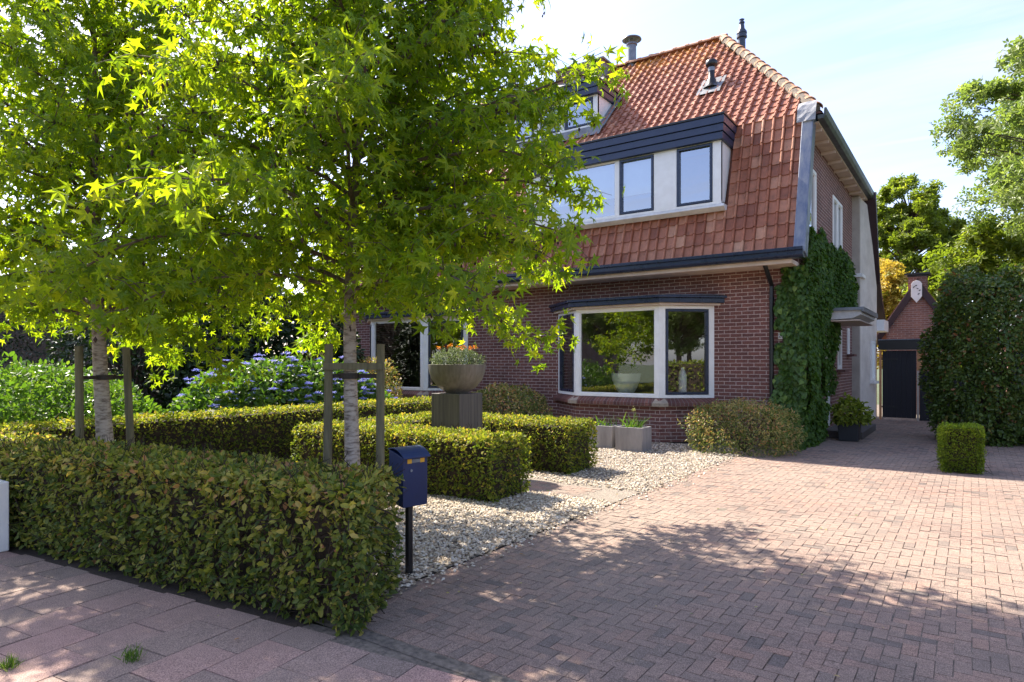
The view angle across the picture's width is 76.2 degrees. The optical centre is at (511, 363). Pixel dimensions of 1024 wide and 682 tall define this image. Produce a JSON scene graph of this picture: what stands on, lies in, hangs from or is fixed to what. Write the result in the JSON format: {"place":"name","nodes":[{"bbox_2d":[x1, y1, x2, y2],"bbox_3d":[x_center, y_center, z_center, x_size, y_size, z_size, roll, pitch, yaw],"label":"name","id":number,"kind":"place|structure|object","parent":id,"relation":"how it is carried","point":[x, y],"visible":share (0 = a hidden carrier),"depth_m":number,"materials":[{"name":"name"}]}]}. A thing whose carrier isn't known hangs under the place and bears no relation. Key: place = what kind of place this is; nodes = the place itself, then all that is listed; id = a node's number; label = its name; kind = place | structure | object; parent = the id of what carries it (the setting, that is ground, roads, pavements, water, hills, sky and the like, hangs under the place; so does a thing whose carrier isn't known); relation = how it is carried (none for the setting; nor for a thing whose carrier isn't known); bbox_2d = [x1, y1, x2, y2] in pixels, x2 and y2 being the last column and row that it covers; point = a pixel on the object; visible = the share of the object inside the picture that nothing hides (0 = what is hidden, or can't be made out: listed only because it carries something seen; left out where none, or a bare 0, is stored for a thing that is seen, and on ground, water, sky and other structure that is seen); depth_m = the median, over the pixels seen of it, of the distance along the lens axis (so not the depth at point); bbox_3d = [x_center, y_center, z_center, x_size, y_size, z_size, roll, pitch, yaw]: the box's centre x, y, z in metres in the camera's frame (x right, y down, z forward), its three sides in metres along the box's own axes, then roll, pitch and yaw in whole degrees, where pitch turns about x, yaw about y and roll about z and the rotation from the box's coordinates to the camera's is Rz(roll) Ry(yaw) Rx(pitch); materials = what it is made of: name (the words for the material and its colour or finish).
{"place":"outdoors","nodes":[
{"label":"outdoors","id":0,"kind":"place"},
{"bbox_2d":[0,551,479,681],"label":"pavement","id":1,"kind":"structure","parent":0,"point":[71,632],"depth_m":3.88,"materials":[{"name":"brown brick"}]},
{"bbox_2d":[0,479,8,551],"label":"white pier","id":2,"kind":"structure","parent":1,"relation":"on","point":[4,515],"depth_m":5.72,"materials":[{"name":"paint"}]},
{"bbox_2d":[0,651,25,671],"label":"weed","id":3,"kind":"object","parent":1,"relation":"on","point":[11,663],"visible":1,"depth_m":3.54,"materials":[{"name":"green plant"}]},
{"bbox_2d":[113,643,147,663],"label":"weed","id":4,"kind":"object","parent":1,"relation":"on","point":[133,654],"visible":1,"depth_m":3.64,"materials":[{"name":"green plant"}]},
{"bbox_2d":[6,413,759,631],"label":"garden soil","id":5,"kind":"structure","parent":0,"point":[197,595],"depth_m":4.84,"materials":[{"name":"brown soil"}]},
{"bbox_2d":[0,359,142,426],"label":"garden shrub","id":6,"kind":"object","parent":5,"relation":"on","point":[67,393],"visible":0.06,"depth_m":12.52,"materials":[{"name":"green plant"}]},
{"bbox_2d":[0,351,165,429],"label":"garden shrub","id":7,"kind":"object","parent":5,"relation":"on","point":[20,374],"visible":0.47,"depth_m":10.25,"materials":[{"name":"green plant"}]},
{"bbox_2d":[43,277,193,414],"bbox_3d":[-9.162,-0.404,15.742,3.704,4.353,3.148,0,0,35],"label":"laurel bush","id":8,"kind":"object","parent":5,"relation":"on","point":[111,369],"visible":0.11,"depth_m":14.83,"materials":[{"name":"green plant"}]},
{"bbox_2d":[0,284,263,413],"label":"conifer hedge","id":9,"kind":"object","parent":5,"relation":"on","point":[23,345],"visible":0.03,"depth_m":20.93,"materials":[{"name":"green plant"}]},
{"bbox_2d":[0,425,414,636],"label":"front hedge","id":10,"kind":"object","parent":5,"relation":"on","point":[282,534],"visible":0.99,"depth_m":4.68,"materials":[{"name":"green plant"}]},
{"bbox_2d":[0,395,487,460],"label":"boundary hedge","id":11,"kind":"object","parent":5,"relation":"on","point":[260,430],"visible":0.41,"depth_m":10.16,"materials":[{"name":"green plant"}]},
{"bbox_2d":[154,286,365,408],"bbox_3d":[-5.730,-0.084,15.521,2.912,3.767,5.160,0,0,35],"label":"laurel bush","id":12,"kind":"object","parent":5,"relation":"on","point":[287,329],"visible":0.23,"depth_m":14.18,"materials":[{"name":"green plant"}]},
{"bbox_2d":[166,350,397,417],"bbox_3d":[-4.443,0.741,13.331,2.693,2.028,5.603,0,0,35],"label":"hydrangea","id":13,"kind":"object","parent":5,"relation":"on","point":[207,397],"visible":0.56,"depth_m":12.23,"materials":[{"name":"green plant"}]},
{"bbox_2d":[276,338,323,406],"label":"golden bush","id":14,"kind":"object","parent":5,"relation":"on","point":[320,353],"visible":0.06,"depth_m":14.86,"materials":[{"name":"yellow plant"}]},
{"bbox_2d":[357,356,402,399],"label":"bronze shrub","id":15,"kind":"object","parent":5,"relation":"on","point":[390,370],"visible":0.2,"depth_m":16.25,"materials":[{"name":"yellow plant"}]},
{"bbox_2d":[0,0,1023,358],"label":"sky","id":16,"kind":"structure","parent":0,"point":[883,71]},
{"bbox_2d":[522,481,601,498],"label":"garden path","id":17,"kind":"structure","parent":0,"point":[570,490],"depth_m":8.56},
{"bbox_2d":[312,366,986,627],"bbox_3d":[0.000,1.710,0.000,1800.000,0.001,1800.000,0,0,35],"label":"ground","id":18,"kind":"structure","parent":0,"point":[714,442],"depth_m":36.49,"materials":[{"name":"brown soil"}]},
{"bbox_2d":[0,610,482,681],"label":"pavement bed","id":19,"kind":"object","parent":18,"relation":"on","point":[344,638],"visible":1,"depth_m":3.81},
{"bbox_2d":[252,442,757,600],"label":"gravel","id":20,"kind":"structure","parent":18,"relation":"on","point":[483,521],"depth_m":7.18,"materials":[{"name":"beige gravel"}]},
{"bbox_2d":[74,346,134,445],"bbox_3d":[-4.967,0.725,7.958,0.268,1.854,0.676,0,0,35],"label":"tree support","id":21,"kind":"object","parent":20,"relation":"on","point":[80,378],"visible":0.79,"depth_m":7.90,"materials":[{"name":"brown wood"}]},
{"bbox_2d":[0,0,303,441],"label":"sweetgum tree","id":22,"kind":"object","parent":20,"relation":"on","point":[56,113],"visible":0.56,"depth_m":7.36,"materials":[{"name":"green plant"}]},
{"bbox_2d":[8,0,631,466],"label":"sweetgum tree","id":23,"kind":"object","parent":20,"relation":"on","point":[318,82],"visible":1,"depth_m":6.01,"materials":[{"name":"green plant"}]},
{"bbox_2d":[323,344,384,496],"bbox_3d":[-1.639,0.725,6.801,0.639,1.851,0.214,0,0,-1],"label":"tree support","id":24,"kind":"object","parent":20,"relation":"on","point":[330,366],"visible":0.79,"depth_m":6.72,"materials":[{"name":"brown wood"}]},
{"bbox_2d":[290,410,431,464],"bbox_3d":[-2.158,1.294,10.710,1.058,1.059,3.121,0,0,35],"label":"square hedge","id":25,"kind":"object","parent":20,"relation":"on","point":[309,447],"visible":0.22,"depth_m":9.70,"materials":[{"name":"green plant"}]},
{"bbox_2d":[388,445,430,576],"bbox_3d":[-0.805,1.152,5.112,0.250,0.997,0.222,0,0,-44],"label":"mailbox","id":26,"kind":"object","parent":20,"relation":"on","point":[412,459],"visible":0.96,"depth_m":5.07,"materials":[{"name":"blue metal"}]},
{"bbox_2d":[317,416,534,502],"bbox_3d":[-1.257,1.257,8.823,3.387,1.028,1.160,0,0,35],"label":"square hedge","id":27,"kind":"object","parent":20,"relation":"on","point":[480,464],"visible":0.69,"depth_m":8.09,"materials":[{"name":"green plant"}]},
{"bbox_2d":[432,392,481,428],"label":"stone plinth","id":28,"kind":"structure","parent":20,"relation":"on","point":[461,409],"depth_m":9.71,"materials":[{"name":"stone"}]},
{"bbox_2d":[428,364,485,392],"bbox_3d":[-0.833,0.232,9.911,0.880,0.432,0.880,0,0,35],"label":"planter bowl","id":29,"kind":"object","parent":28,"relation":"on","point":[460,378],"visible":0.96,"depth_m":9.59,"materials":[{"name":"grey concrete"}]},
{"bbox_2d":[429,345,486,364],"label":"bowl flowers","id":30,"kind":"object","parent":29,"relation":"in","point":[470,353],"visible":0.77,"depth_m":9.80,"materials":[{"name":"green plant"}]},
{"bbox_2d":[412,405,604,474],"bbox_3d":[-0.241,1.255,10.892,3.552,1.045,1.226,0,0,35],"label":"square hedge","id":31,"kind":"object","parent":20,"relation":"on","point":[562,443],"visible":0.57,"depth_m":10.00,"materials":[{"name":"green plant"}]},
{"bbox_2d":[472,382,552,416],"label":"bronze shrub","id":32,"kind":"object","parent":20,"relation":"on","point":[493,404],"visible":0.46,"depth_m":15.00,"materials":[{"name":"green plant"}]},
{"bbox_2d":[589,423,621,447],"bbox_3d":[1.845,1.435,12.973,0.540,0.430,0.450,0,0,35],"label":"concrete planter","id":33,"kind":"object","parent":20,"relation":"on","point":[606,436],"visible":0.52,"depth_m":12.73,"materials":[{"name":"concrete"}]},
{"bbox_2d":[596,416,616,425],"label":"agapanthus","id":34,"kind":"object","parent":33,"relation":"on","point":[605,422],"visible":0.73,"depth_m":12.94,"materials":[{"name":"green plant"}]},
{"bbox_2d":[616,425,651,451],"bbox_3d":[2.314,1.425,12.423,0.540,0.450,0.450,0,0,35],"label":"concrete planter","id":35,"kind":"object","parent":20,"relation":"on","point":[629,438],"visible":0.85,"depth_m":12.25,"materials":[{"name":"concrete"}]},
{"bbox_2d":[614,406,651,427],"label":"agapanthus","id":36,"kind":"object","parent":35,"relation":"on","point":[632,424],"visible":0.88,"depth_m":12.39,"materials":[{"name":"green plant"}]},
{"bbox_2d":[677,397,808,457],"bbox_3d":[4.338,1.151,12.228,2.243,1.090,1.653,0,0,35],"label":"bronze shrub","id":37,"kind":"object","parent":20,"relation":"on","point":[703,425],"visible":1,"depth_m":11.98,"materials":[{"name":"green plant"}]},
{"bbox_2d":[877,257,909,368],"bbox_3d":[17.755,-1.763,31.308,3.224,6.832,3.443,0,0,20],"label":"yellow tree","id":38,"kind":"object","parent":18,"relation":"on","point":[893,278],"visible":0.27,"depth_m":30.32,"materials":[{"name":"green plant"}]},
{"bbox_2d":[876,173,969,272],"bbox_3d":[23.473,-4.873,38.492,6.145,13.074,6.191,0,0,35],"label":"broadleaf tree","id":39,"kind":"object","parent":18,"relation":"on","point":[921,222],"visible":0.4,"depth_m":37.05,"materials":[{"name":"green plant"}]},
{"bbox_2d":[898,218,1023,368],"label":"garden tree","id":40,"kind":"object","parent":18,"relation":"on","point":[995,244],"visible":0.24,"depth_m":23.63,"materials":[{"name":"green plant"}]},
{"bbox_2d":[315,405,1023,681],"bbox_3d":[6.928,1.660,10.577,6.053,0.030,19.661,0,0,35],"label":"driveway","id":41,"kind":"structure","parent":0,"point":[711,561],"depth_m":4.90,"materials":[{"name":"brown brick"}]},
{"bbox_2d":[108,449,863,676],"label":"fallen leaves","id":42,"kind":"object","parent":41,"relation":"on","point":[650,549],"visible":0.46,"depth_m":6.88,"materials":[{"name":"brown plant"}]},
{"bbox_2d":[306,18,887,445],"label":"brick house","id":43,"kind":"structure","parent":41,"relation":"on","point":[730,165],"depth_m":14.37,"materials":[{"name":"brick"}]},
{"bbox_2d":[370,321,371,373],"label":"window","id":44,"kind":"structure","parent":43,"relation":"in","point":[371,321],"depth_m":18.81,"materials":[{"name":"white paint"}]},
{"bbox_2d":[372,319,422,390],"bbox_3d":[-3.138,-0.240,17.900,1.980,1.920,0.090,0,0,35],"label":"window","id":45,"kind":"structure","parent":43,"relation":"in","point":[406,320],"depth_m":17.66,"materials":[{"name":"white paint"}]},
{"bbox_2d":[387,390,444,400],"bbox_3d":[-2.968,1.175,18.116,4.115,0.910,0.922,0,0,35],"label":"window sill","id":46,"kind":"structure","parent":43,"relation":"in","point":[409,393],"depth_m":17.34,"materials":[{"name":"brick"}]},
{"bbox_2d":[423,318,467,390],"bbox_3d":[-1.767,-0.240,17.386,1.180,1.920,0.102,0,0,-5],"label":"window","id":47,"kind":"structure","parent":43,"relation":"in","point":[426,338],"depth_m":17.31,"materials":[{"name":"white paint"}]},
{"bbox_2d":[501,94,598,144],"bbox_3d":[0.699,-6.450,17.621,3.640,0.800,0.102,0,0,35],"label":"upper dormer window","id":48,"kind":"structure","parent":43,"relation":"in","point":[594,98],"depth_m":16.93,"materials":[{"name":"white paint"}]},
{"bbox_2d":[558,310,575,394],"bbox_3d":[1.311,-0.240,15.230,0.102,1.920,1.200,0,0,-15],"label":"window","id":49,"kind":"structure","parent":43,"relation":"in","point":[561,390],"depth_m":15.16,"materials":[{"name":"white paint"}]},
{"bbox_2d":[576,305,658,397],"bbox_3d":[2.262,-0.240,14.105,1.980,1.920,0.090,0,0,35],"label":"window","id":50,"kind":"structure","parent":43,"relation":"in","point":[579,313],"depth_m":14.06,"materials":[{"name":"white paint"}]},
{"bbox_2d":[526,140,721,230],"bbox_3d":[2.270,-3.840,14.378,4.680,1.300,0.102,0,0,35],"label":"dormer window","id":51,"kind":"structure","parent":43,"relation":"in","point":[665,165],"depth_m":13.67,"materials":[{"name":"white paint"}]},
{"bbox_2d":[611,373,640,392],"bbox_3d":[2.518,0.453,14.401,0.650,0.470,0.650,0,0,35],"label":"window pot","id":52,"kind":"object","parent":43,"relation":"in","point":[626,382],"depth_m":14.17,"materials":[{"name":"white ceramic"}]},
{"bbox_2d":[613,357,639,372],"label":"house plant","id":53,"kind":"object","parent":52,"relation":"in","point":[622,368],"visible":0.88,"depth_m":14.32,"materials":[{"name":"green plant"}]},
{"bbox_2d":[553,393,721,441],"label":"brick wall","id":54,"kind":"structure","parent":43,"relation":"in","point":[664,412],"depth_m":13.64,"materials":[{"name":"brick"}]},
{"bbox_2d":[678,368,686,391],"bbox_3d":[3.593,0.388,13.755,0.170,0.600,0.170,0,0,35],"label":"window vase","id":55,"kind":"object","parent":43,"relation":"in","point":[682,381],"depth_m":13.69,"materials":[{"name":"white ceramic"}]},
{"bbox_2d":[659,305,713,397],"bbox_3d":[3.631,-0.240,13.601,1.180,1.920,0.102,0,0,-6],"label":"window","id":56,"kind":"structure","parent":43,"relation":"in","point":[663,309],"depth_m":13.55,"materials":[{"name":"white paint"}]},
{"bbox_2d":[768,226,859,450],"bbox_3d":[7.359,-0.618,15.323,0.858,4.779,7.322,0,0,35],"label":"climbing ivy","id":57,"kind":"object","parent":43,"relation":"attached to","point":[800,354],"visible":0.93,"depth_m":12.79,"materials":[{"name":"green plant"}]},
{"bbox_2d":[811,169,816,245],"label":"window","id":58,"kind":"structure","parent":43,"relation":"in","point":[814,181],"depth_m":13.87,"materials":[{"name":"white paint"}]},
{"bbox_2d":[824,330,829,425],"bbox_3d":[7.332,0.320,15.259,0.090,2.340,1.000,0,0,35],"label":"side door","id":59,"kind":"structure","parent":43,"relation":"in","point":[828,401],"depth_m":15.59,"materials":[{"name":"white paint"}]},
{"bbox_2d":[832,195,842,266],"bbox_3d":[8.065,-3.250,16.241,0.090,1.600,1.350,0,0,35],"label":"window","id":60,"kind":"structure","parent":43,"relation":"in","point":[837,209],"depth_m":16.17,"materials":[{"name":"white paint"}]},
{"bbox_2d":[837,330,848,371],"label":"window","id":61,"kind":"structure","parent":43,"relation":"in","point":[839,357],"depth_m":16.63,"materials":[{"name":"white paint"}]},
{"bbox_2d":[847,328,856,355],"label":"window","id":62,"kind":"structure","parent":43,"relation":"in","point":[848,329],"depth_m":17.58,"materials":[{"name":"white paint"}]},
{"bbox_2d":[870,341,878,383],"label":"window","id":63,"kind":"structure","parent":43,"relation":"in","point":[872,343],"depth_m":19.08,"materials":[{"name":"white paint"}]},
{"bbox_2d":[837,419,860,441],"bbox_3d":[7.233,1.430,13.996,0.419,0.440,0.419,0,0,35],"label":"black planter","id":64,"kind":"object","parent":41,"relation":"on","point":[849,432],"visible":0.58,"depth_m":13.84,"materials":[{"name":"black plastic"}]},
{"bbox_2d":[830,392,875,426],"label":"potted shrub","id":65,"kind":"object","parent":64,"relation":"in","point":[840,410],"visible":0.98,"depth_m":13.79,"materials":[{"name":"green plant"}]},
{"bbox_2d":[877,272,962,413],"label":"brick outbuilding","id":66,"kind":"structure","parent":41,"relation":"on","point":[909,317],"depth_m":21.34,"materials":[{"name":"red brick"}]},
{"bbox_2d":[878,337,1003,420],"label":"garden gate","id":67,"kind":"structure","parent":41,"relation":"on","point":[897,384],"depth_m":19.04,"materials":[{"name":"black paint"}]},
{"bbox_2d":[882,351,915,418],"bbox_3d":[11.298,0.610,19.081,0.882,1.960,0.045,0,0,35],"label":"gate door","id":68,"kind":"structure","parent":67,"relation":"in","point":[898,367],"depth_m":19.06,"materials":[{"name":"black paint"}]},
{"bbox_2d":[929,415,992,474],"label":"trimmed hedge","id":69,"kind":"object","parent":41,"relation":"on","point":[960,448],"visible":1,"depth_m":9.84,"materials":[{"name":"green plant"}]},
{"bbox_2d":[916,262,1023,446],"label":"tall evergreen bush","id":70,"kind":"object","parent":41,"relation":"on","point":[995,402],"visible":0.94,"depth_m":13.14,"materials":[{"name":"green plant"}]},
{"bbox_2d":[927,35,1023,238],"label":"oak tree","id":71,"kind":"object","parent":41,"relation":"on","point":[998,139],"visible":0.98,"depth_m":20.39,"materials":[{"name":"green plant"}]},
{"bbox_2d":[997,290,1023,423],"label":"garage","id":72,"kind":"structure","parent":41,"relation":"on","point":[1016,353],"depth_m":17.39,"materials":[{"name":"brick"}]},
{"bbox_2d":[1010,344,1023,398],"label":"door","id":73,"kind":"structure","parent":72,"relation":"in","point":[1010,344],"depth_m":17.36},
{"bbox_2d":[1012,235,1023,287],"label":"garden tree","id":74,"kind":"object","parent":41,"relation":"on","point":[1020,242],"visible":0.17,"depth_m":22.75,"materials":[{"name":"green plant"}]}
]}

